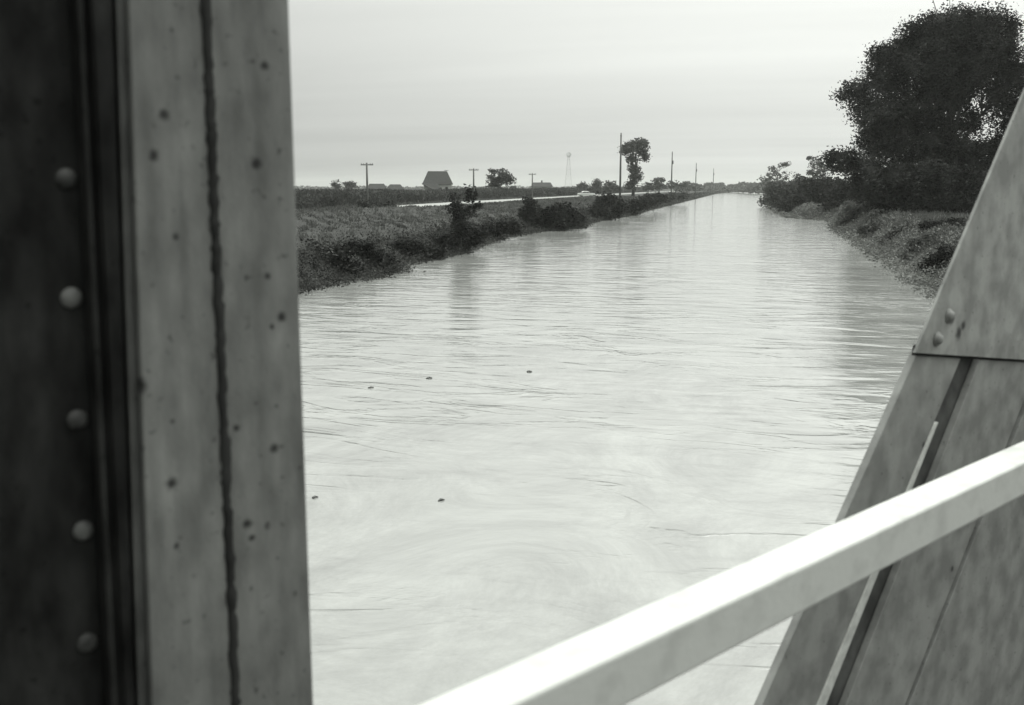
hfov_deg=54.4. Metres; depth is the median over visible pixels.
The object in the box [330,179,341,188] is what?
distant tree
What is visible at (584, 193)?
parked car
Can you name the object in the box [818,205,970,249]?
bank grass
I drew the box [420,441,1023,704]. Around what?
hand rail
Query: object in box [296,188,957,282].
ground
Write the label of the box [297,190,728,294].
bank weeds
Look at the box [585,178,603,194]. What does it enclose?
distant tree
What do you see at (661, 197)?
shrub
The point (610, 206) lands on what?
shrub
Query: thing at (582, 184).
distant tree
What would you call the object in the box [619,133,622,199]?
utility pole
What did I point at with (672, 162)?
utility pole
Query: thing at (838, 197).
shrub
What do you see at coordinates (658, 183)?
distant tree
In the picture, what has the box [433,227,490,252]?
shrub
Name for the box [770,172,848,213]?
shrub
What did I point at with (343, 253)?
shrub
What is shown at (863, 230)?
shrub
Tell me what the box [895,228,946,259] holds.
shrub
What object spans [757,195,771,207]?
sapling
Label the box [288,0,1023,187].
sky
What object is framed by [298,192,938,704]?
water
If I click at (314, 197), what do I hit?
corn field
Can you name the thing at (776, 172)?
distant tree
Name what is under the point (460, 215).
sapling
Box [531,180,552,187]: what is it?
farmhouse
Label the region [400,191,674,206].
road
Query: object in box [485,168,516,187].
distant tree
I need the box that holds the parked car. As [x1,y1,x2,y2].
[577,191,594,195]
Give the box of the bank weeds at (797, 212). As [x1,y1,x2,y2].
[764,193,964,303]
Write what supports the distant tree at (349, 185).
on the ground at (334, 233)
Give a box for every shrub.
[300,238,366,274]
[347,240,399,272]
[357,199,399,207]
[392,236,449,259]
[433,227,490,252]
[472,218,525,238]
[524,201,591,229]
[587,191,629,219]
[623,194,660,214]
[638,192,671,210]
[665,189,689,204]
[757,178,814,207]
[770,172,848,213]
[816,176,854,211]
[832,198,880,227]
[853,217,887,238]
[881,223,909,245]
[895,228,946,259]
[912,235,956,274]
[918,216,965,232]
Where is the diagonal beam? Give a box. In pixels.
[754,89,1023,704]
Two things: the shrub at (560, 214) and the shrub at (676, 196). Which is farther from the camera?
the shrub at (676, 196)
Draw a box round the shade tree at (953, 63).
[828,0,1023,178]
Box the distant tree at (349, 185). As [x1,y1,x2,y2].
[341,181,358,188]
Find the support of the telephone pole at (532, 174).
on the ground at (334, 233)
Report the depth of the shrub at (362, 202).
146.10 m
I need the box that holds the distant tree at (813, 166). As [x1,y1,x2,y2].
[790,155,828,181]
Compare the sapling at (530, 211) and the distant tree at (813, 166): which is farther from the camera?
the distant tree at (813, 166)
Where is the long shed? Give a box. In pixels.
[368,184,404,189]
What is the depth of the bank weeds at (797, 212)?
77.36 m
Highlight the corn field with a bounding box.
[295,186,646,208]
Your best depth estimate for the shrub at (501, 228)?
94.56 m
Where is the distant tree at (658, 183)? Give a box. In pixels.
[650,177,667,191]
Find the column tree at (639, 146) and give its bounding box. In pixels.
[616,137,652,195]
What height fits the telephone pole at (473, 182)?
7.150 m
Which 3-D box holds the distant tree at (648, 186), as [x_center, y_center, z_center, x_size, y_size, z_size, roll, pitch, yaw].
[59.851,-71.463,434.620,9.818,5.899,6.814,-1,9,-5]
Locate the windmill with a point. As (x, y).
(566, 169)
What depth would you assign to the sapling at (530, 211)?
106.68 m
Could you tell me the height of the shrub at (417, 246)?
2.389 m
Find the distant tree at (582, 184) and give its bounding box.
[576,181,590,190]
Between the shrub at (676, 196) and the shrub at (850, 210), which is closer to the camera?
the shrub at (850, 210)
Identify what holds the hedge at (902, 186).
on the ground at (334, 233)
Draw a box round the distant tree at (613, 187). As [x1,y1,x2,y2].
[601,180,618,193]
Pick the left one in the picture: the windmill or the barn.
the barn
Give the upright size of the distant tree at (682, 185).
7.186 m
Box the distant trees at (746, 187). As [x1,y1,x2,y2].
[295,180,773,193]
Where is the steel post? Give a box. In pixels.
[0,0,312,704]
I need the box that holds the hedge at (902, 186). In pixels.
[816,145,989,213]
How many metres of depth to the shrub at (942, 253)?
56.94 m
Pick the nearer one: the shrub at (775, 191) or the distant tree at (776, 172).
the shrub at (775, 191)
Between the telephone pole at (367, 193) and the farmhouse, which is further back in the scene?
the farmhouse
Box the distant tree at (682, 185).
[667,180,686,192]
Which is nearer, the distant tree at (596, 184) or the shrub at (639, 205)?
the shrub at (639, 205)
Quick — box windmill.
[565,153,571,185]
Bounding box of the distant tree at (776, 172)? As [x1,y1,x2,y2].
[756,161,791,183]
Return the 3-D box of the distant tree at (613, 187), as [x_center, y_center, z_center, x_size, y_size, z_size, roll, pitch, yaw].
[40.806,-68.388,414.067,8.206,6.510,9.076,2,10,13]
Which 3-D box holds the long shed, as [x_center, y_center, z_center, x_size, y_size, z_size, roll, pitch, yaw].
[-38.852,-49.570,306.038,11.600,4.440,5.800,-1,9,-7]
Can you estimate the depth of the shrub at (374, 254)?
59.48 m
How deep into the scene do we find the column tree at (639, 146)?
323.38 m
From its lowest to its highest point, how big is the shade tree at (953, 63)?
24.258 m
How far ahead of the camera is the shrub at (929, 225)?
73.05 m
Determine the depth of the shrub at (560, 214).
116.27 m
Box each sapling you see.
[445,184,482,251]
[517,195,542,234]
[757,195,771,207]
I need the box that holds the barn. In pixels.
[422,170,452,189]
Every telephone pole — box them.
[361,163,372,206]
[469,168,474,202]
[529,173,535,197]
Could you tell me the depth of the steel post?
1.19 m
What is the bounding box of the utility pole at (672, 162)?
[671,152,673,192]
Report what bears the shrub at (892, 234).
on the ground at (334, 233)
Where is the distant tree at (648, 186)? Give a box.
[640,182,658,193]
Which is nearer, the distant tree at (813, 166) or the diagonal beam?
the diagonal beam

